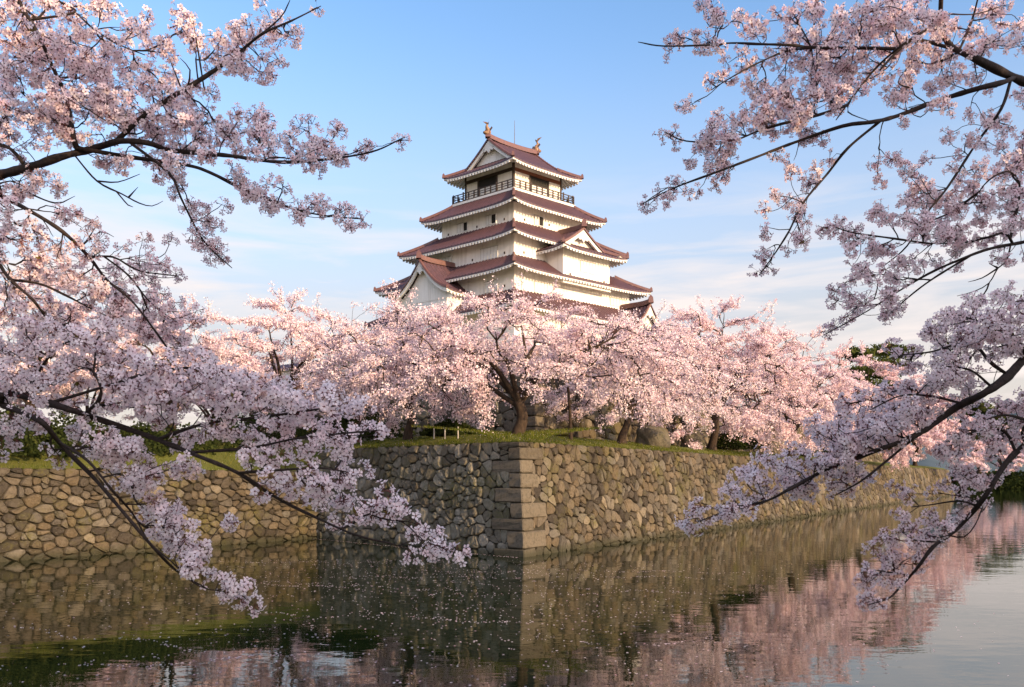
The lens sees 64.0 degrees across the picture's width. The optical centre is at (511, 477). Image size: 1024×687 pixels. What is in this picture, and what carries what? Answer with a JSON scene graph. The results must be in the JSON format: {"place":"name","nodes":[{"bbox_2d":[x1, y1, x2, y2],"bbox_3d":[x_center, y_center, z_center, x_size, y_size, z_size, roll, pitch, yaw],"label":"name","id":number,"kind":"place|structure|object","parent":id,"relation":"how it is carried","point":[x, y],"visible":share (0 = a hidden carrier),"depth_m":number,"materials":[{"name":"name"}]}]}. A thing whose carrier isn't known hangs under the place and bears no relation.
{"place":"outdoors","nodes":[
{"label":"outdoors","id":0,"kind":"place"},
{"bbox_2d":[0,425,945,470],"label":"terrace ground","id":1,"kind":"structure","parent":0,"point":[37,464],"depth_m":41.77,"materials":[{"name":"green plant"}]},
{"bbox_2d":[0,411,46,456],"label":"shrub","id":2,"kind":"object","parent":1,"relation":"on","point":[26,439],"visible":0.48,"depth_m":33.52,"materials":[{"name":"green plant"}]},
{"bbox_2d":[0,402,80,456],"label":"shrub","id":3,"kind":"object","parent":1,"relation":"on","point":[45,438],"visible":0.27,"depth_m":34.57,"materials":[{"name":"green plant"}]},
{"bbox_2d":[27,410,102,455],"bbox_3d":[-20.486,-2.029,37.017,5.767,2.169,3.241,0,0,23],"label":"shrub","id":4,"kind":"object","parent":1,"relation":"on","point":[61,430],"visible":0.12,"depth_m":36.45,"materials":[{"name":"green plant"}]},
{"bbox_2d":[59,417,157,453],"bbox_3d":[-19.363,-1.983,38.734,4.976,1.975,2.787,0,0,0],"label":"shrub","id":5,"kind":"object","parent":1,"relation":"on","point":[124,435],"visible":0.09,"depth_m":38.85,"materials":[{"name":"green plant"}]},
{"bbox_2d":[97,421,182,456],"bbox_3d":[-19.004,-1.906,40.297,5.433,1.821,2.462,0,0,0],"label":"shrub","id":6,"kind":"object","parent":1,"relation":"on","point":[163,449],"visible":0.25,"depth_m":39.83,"materials":[{"name":"green plant"}]},
{"bbox_2d":[28,285,289,431],"bbox_3d":[-20.770,-6.771,50.344,15.322,9.432,12.351,0,0,0],"label":"cherry tree","id":7,"kind":"object","parent":1,"relation":"on","point":[209,342],"visible":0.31,"depth_m":48.95,"materials":[{"name":"pink plant"}]},
{"bbox_2d":[133,419,219,454],"bbox_3d":[-17.710,-2.134,42.432,5.125,2.075,2.983,0,0,0],"label":"shrub","id":8,"kind":"object","parent":1,"relation":"on","point":[204,446],"visible":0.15,"depth_m":42.24,"materials":[{"name":"green plant"}]},
{"bbox_2d":[179,425,244,452],"bbox_3d":[-17.082,-2.076,44.683,6.023,1.965,2.782,0,0,0],"label":"shrub","id":9,"kind":"object","parent":1,"relation":"on","point":[228,443],"visible":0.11,"depth_m":43.77,"materials":[{"name":"green plant"}]},
{"bbox_2d":[209,410,301,438],"bbox_3d":[-15.759,-3.193,49.986,6.257,1.806,2.944,0,0,0],"label":"shrub","id":10,"kind":"object","parent":1,"relation":"on","point":[247,424],"visible":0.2,"depth_m":49.41,"materials":[{"name":"green plant"}]},
{"bbox_2d":[187,281,392,416],"bbox_3d":[-15.375,-7.594,55.030,13.582,11.070,10.980,0,0,31],"label":"cherry tree","id":11,"kind":"object","parent":1,"relation":"on","point":[292,325],"visible":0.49,"depth_m":53.72,"materials":[{"name":"pink plant"}]},
{"bbox_2d":[298,413,379,437],"bbox_3d":[-9.873,-3.045,47.051,4.822,1.504,2.639,0,0,0],"label":"shrub","id":12,"kind":"object","parent":1,"relation":"on","point":[303,432],"visible":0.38,"depth_m":46.35,"materials":[{"name":"green plant"}]},
{"bbox_2d":[340,402,416,440],"bbox_3d":[-9.057,-3.636,52.015,6.087,2.682,3.657,0,0,0],"label":"shrub","id":13,"kind":"object","parent":1,"relation":"on","point":[395,434],"visible":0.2,"depth_m":51.57,"materials":[{"name":"green plant"}]},
{"bbox_2d":[9,427,748,467],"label":"petal litter","id":14,"kind":"object","parent":1,"relation":"on","point":[491,439],"visible":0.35,"depth_m":41.64,"materials":[{"name":"pink plant"}]},
{"bbox_2d":[267,278,511,439],"bbox_3d":[-6.382,-6.304,44.418,11.903,8.708,10.982,0,0,-38],"label":"cherry tree","id":15,"kind":"object","parent":1,"relation":"on","point":[344,355],"visible":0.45,"depth_m":43.78,"materials":[{"name":"pink plant"}]},
{"bbox_2d":[417,419,478,436],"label":"shrub","id":16,"kind":"object","parent":1,"relation":"on","point":[446,423],"visible":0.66,"depth_m":43.24,"materials":[{"name":"green plant"}]},
{"bbox_2d":[325,268,734,435],"bbox_3d":[0.290,-5.741,39.536,18.218,8.204,12.520,0,0,-23],"label":"cherry tree","id":17,"kind":"object","parent":1,"relation":"on","point":[468,342],"visible":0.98,"depth_m":37.69,"materials":[{"name":"pink plant"}]},
{"bbox_2d":[249,368,885,462],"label":"stone wall","id":18,"kind":"structure","parent":1,"relation":"on","point":[506,418],"depth_m":52.96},
{"bbox_2d":[567,386,572,440],"bbox_3d":[2.977,-3.322,42.329,0.345,2.810,0.202,0,0,24],"label":"support pole","id":19,"kind":"object","parent":1,"relation":"on","point":[569,414],"visible":0.87,"depth_m":42.25,"materials":[{"name":"brown wood"}]},
{"bbox_2d":[530,299,753,443],"bbox_3d":[7.270,-6.042,48.278,12.125,8.302,11.764,0,0,-41],"label":"cherry tree","id":20,"kind":"object","parent":1,"relation":"on","point":[687,346],"visible":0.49,"depth_m":46.63,"materials":[{"name":"pink plant"}]},
{"bbox_2d":[635,425,670,447],"bbox_3d":[8.899,-2.586,51.600,1.899,1.532,1.898,0,0,45],"label":"boulder","id":21,"kind":"object","parent":1,"relation":"on","point":[657,436],"visible":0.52,"depth_m":50.94,"materials":[{"name":"grey stone"}]},
{"bbox_2d":[680,429,705,449],"bbox_3d":[12.573,-2.625,57.000,1.689,1.610,1.600,0,0,0],"label":"boulder","id":22,"kind":"object","parent":1,"relation":"on","point":[697,436],"visible":0.5,"depth_m":56.40,"materials":[{"name":"grey stone"}]},
{"bbox_2d":[706,430,768,449],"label":"shrub","id":23,"kind":"object","parent":1,"relation":"on","point":[722,443],"visible":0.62,"depth_m":63.80,"materials":[{"name":"green plant"}]},
{"bbox_2d":[631,294,845,453],"bbox_3d":[15.087,-7.261,59.806,17.304,12.706,13.512,0,0,-15],"label":"cherry tree","id":24,"kind":"object","parent":1,"relation":"on","point":[762,347],"visible":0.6,"depth_m":57.82,"materials":[{"name":"pink plant"}]},
{"bbox_2d":[725,326,894,467],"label":"cherry tree","id":25,"kind":"object","parent":1,"relation":"on","point":[845,382],"visible":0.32,"depth_m":73.25,"materials":[{"name":"pink plant"}]},
{"bbox_2d":[800,441,826,456],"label":"shrub","id":26,"kind":"object","parent":1,"relation":"on","point":[813,451],"visible":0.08,"depth_m":91.02,"materials":[{"name":"green plant"}]},
{"bbox_2d":[792,340,959,471],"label":"cherry tree","id":27,"kind":"object","parent":1,"relation":"on","point":[902,457],"visible":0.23,"depth_m":96.52,"materials":[{"name":"pink plant"}]},
{"bbox_2d":[893,394,989,470],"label":"cherry tree","id":28,"kind":"object","parent":1,"relation":"on","point":[945,425],"visible":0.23,"depth_m":134.10,"materials":[{"name":"pink plant"}]},
{"bbox_2d":[0,489,1023,686],"bbox_3d":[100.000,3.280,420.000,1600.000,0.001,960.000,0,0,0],"label":"water","id":29,"kind":"structure","parent":0,"point":[967,587],"depth_m":19.56,"materials":[{"name":"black liquid"}]},
{"bbox_2d":[0,468,318,561],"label":"stone wall","id":30,"kind":"structure","parent":29,"relation":"in","point":[55,513],"depth_m":35.78,"materials":[{"name":"beige stone"}]},
{"bbox_2d":[0,540,1008,686],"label":"fallen petals","id":31,"kind":"object","parent":29,"relation":"on","point":[450,620],"visible":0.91,"depth_m":18.32,"materials":[{"name":"pink plant"}]},
{"bbox_2d":[316,441,954,556],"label":"stone wall","id":32,"kind":"structure","parent":29,"relation":"in","point":[522,499],"depth_m":40.44,"materials":[{"name":"beige stone"}]},
{"bbox_2d":[0,0,1023,429],"label":"sky","id":33,"kind":"structure","parent":0,"point":[577,76],"materials":[{"name":"blue"}]},
{"bbox_2d":[854,342,947,412],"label":"pine tree","id":34,"kind":"object","parent":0,"point":[884,354],"visible":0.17,"depth_m":136.02,"materials":[{"name":"green plant"}]},
{"bbox_2d":[886,399,1023,474],"bbox_3d":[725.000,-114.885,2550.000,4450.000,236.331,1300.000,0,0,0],"label":"trees","id":35,"kind":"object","parent":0,"point":[930,461],"depth_m":2005.81,"materials":[{"name":"pink plant"}]},
{"label":"terrace ground","id":36,"kind":"structure","parent":0,"visible":0},
{"bbox_2d":[0,349,76,408],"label":"cherry tree","id":37,"kind":"object","parent":36,"relation":"on","point":[21,405],"visible":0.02,"depth_m":61.31,"materials":[{"name":"pink plant"}]},
{"bbox_2d":[0,265,163,416],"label":"cherry tree","id":38,"kind":"object","parent":36,"relation":"on","point":[56,354],"visible":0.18,"depth_m":47.08,"materials":[{"name":"pink plant"}]},
{"bbox_2d":[0,349,167,423],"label":"cherry tree","id":39,"kind":"object","parent":36,"relation":"on","point":[18,401],"visible":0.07,"depth_m":62.41,"materials":[{"name":"pink plant"}]},
{"bbox_2d":[116,357,270,427],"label":"cherry tree","id":40,"kind":"object","parent":36,"relation":"on","point":[198,404],"visible":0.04,"depth_m":67.05,"materials":[{"name":"pink plant"}]},
{"bbox_2d":[253,355,331,435],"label":"cherry tree","id":41,"kind":"object","parent":36,"relation":"on","point":[299,426],"visible":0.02,"depth_m":62.38,"materials":[{"name":"pink plant"}]},
{"bbox_2d":[229,354,365,430],"bbox_3d":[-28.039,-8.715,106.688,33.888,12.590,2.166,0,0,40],"label":"cherry tree","id":42,"kind":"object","parent":36,"relation":"on","point":[287,366],"depth_m":107.30,"materials":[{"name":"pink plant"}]},
{"bbox_3d":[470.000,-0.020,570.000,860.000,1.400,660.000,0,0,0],"label":"far bank","id":43,"kind":"structure","parent":0,"visible":0},
{"bbox_2d":[947,401,1021,473],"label":"pine tree","id":44,"kind":"object","parent":43,"relation":"on","point":[983,411],"visible":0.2,"depth_m":286.70,"materials":[{"name":"green plant"}]},
{"bbox_2d":[951,471,1023,488],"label":"shrub","id":45,"kind":"object","parent":43,"relation":"on","point":[1011,477],"visible":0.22,"depth_m":244.57,"materials":[{"name":"green plant"}]},
{"bbox_2d":[958,424,1023,472],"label":"cherry tree","id":46,"kind":"object","parent":43,"relation":"on","point":[1019,458],"visible":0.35,"depth_m":266.19,"materials":[{"name":"pink plant"}]},
{"label":"upper ground","id":47,"kind":"structure","parent":0,"visible":0},
{"bbox_2d":[350,324,519,379],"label":"cherry tree","id":48,"kind":"object","parent":47,"relation":"on","point":[392,348],"visible":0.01,"depth_m":56.75,"materials":[{"name":"pink plant"}]},
{"bbox_2d":[364,120,664,384],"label":"castle keep","id":49,"kind":"structure","parent":47,"relation":"on","point":[511,215],"depth_m":90.54,"materials":[{"name":"white paint"}]},
{"bbox_2d":[460,310,629,375],"bbox_3d":[2.269,-8.931,57.628,13.456,5.363,10.754,0,0,0],"label":"cherry tree","id":50,"kind":"object","parent":47,"relation":"on","point":[518,339],"visible":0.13,"depth_m":55.66,"materials":[{"name":"pink plant"}]},
{"bbox_2d":[597,318,768,385],"bbox_3d":[10.945,-9.056,59.884,12.180,5.604,11.089,0,0,-16],"label":"cherry tree","id":51,"kind":"object","parent":47,"relation":"on","point":[727,352],"visible":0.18,"depth_m":57.97,"materials":[{"name":"pink plant"}]},
{"bbox_2d":[685,331,828,406],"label":"cherry tree","id":52,"kind":"object","parent":47,"relation":"on","point":[740,393],"visible":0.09,"depth_m":80.68,"materials":[{"name":"pink plant"}]},
{"bbox_2d":[768,361,881,418],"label":"cherry tree","id":53,"kind":"object","parent":47,"relation":"on","point":[817,370],"visible":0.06,"depth_m":106.75,"materials":[{"name":"pink plant"}]},
{"bbox_2d":[822,345,900,396],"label":"pine tree","id":54,"kind":"object","parent":47,"relation":"on","point":[855,352],"visible":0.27,"depth_m":125.60,"materials":[{"name":"green plant"}]},
{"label":"near bank","id":55,"kind":"structure","parent":0,"visible":0},
{"bbox_2d":[0,0,471,618],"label":"cherry tree","id":56,"kind":"object","parent":55,"relation":"on","point":[56,110],"visible":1,"depth_m":4.33,"materials":[{"name":"pink plant"}]},
{"bbox_2d":[637,0,1023,611],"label":"cherry tree","id":57,"kind":"object","parent":55,"relation":"on","point":[848,447],"visible":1,"depth_m":4.69,"materials":[{"name":"pink plant"}]},
{"bbox_2d":[996,470,1023,488],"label":"shrub","id":58,"kind":"object","parent":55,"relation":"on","point":[1019,482],"visible":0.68,"depth_m":243.59,"materials":[{"name":"green plant"}]}
]}

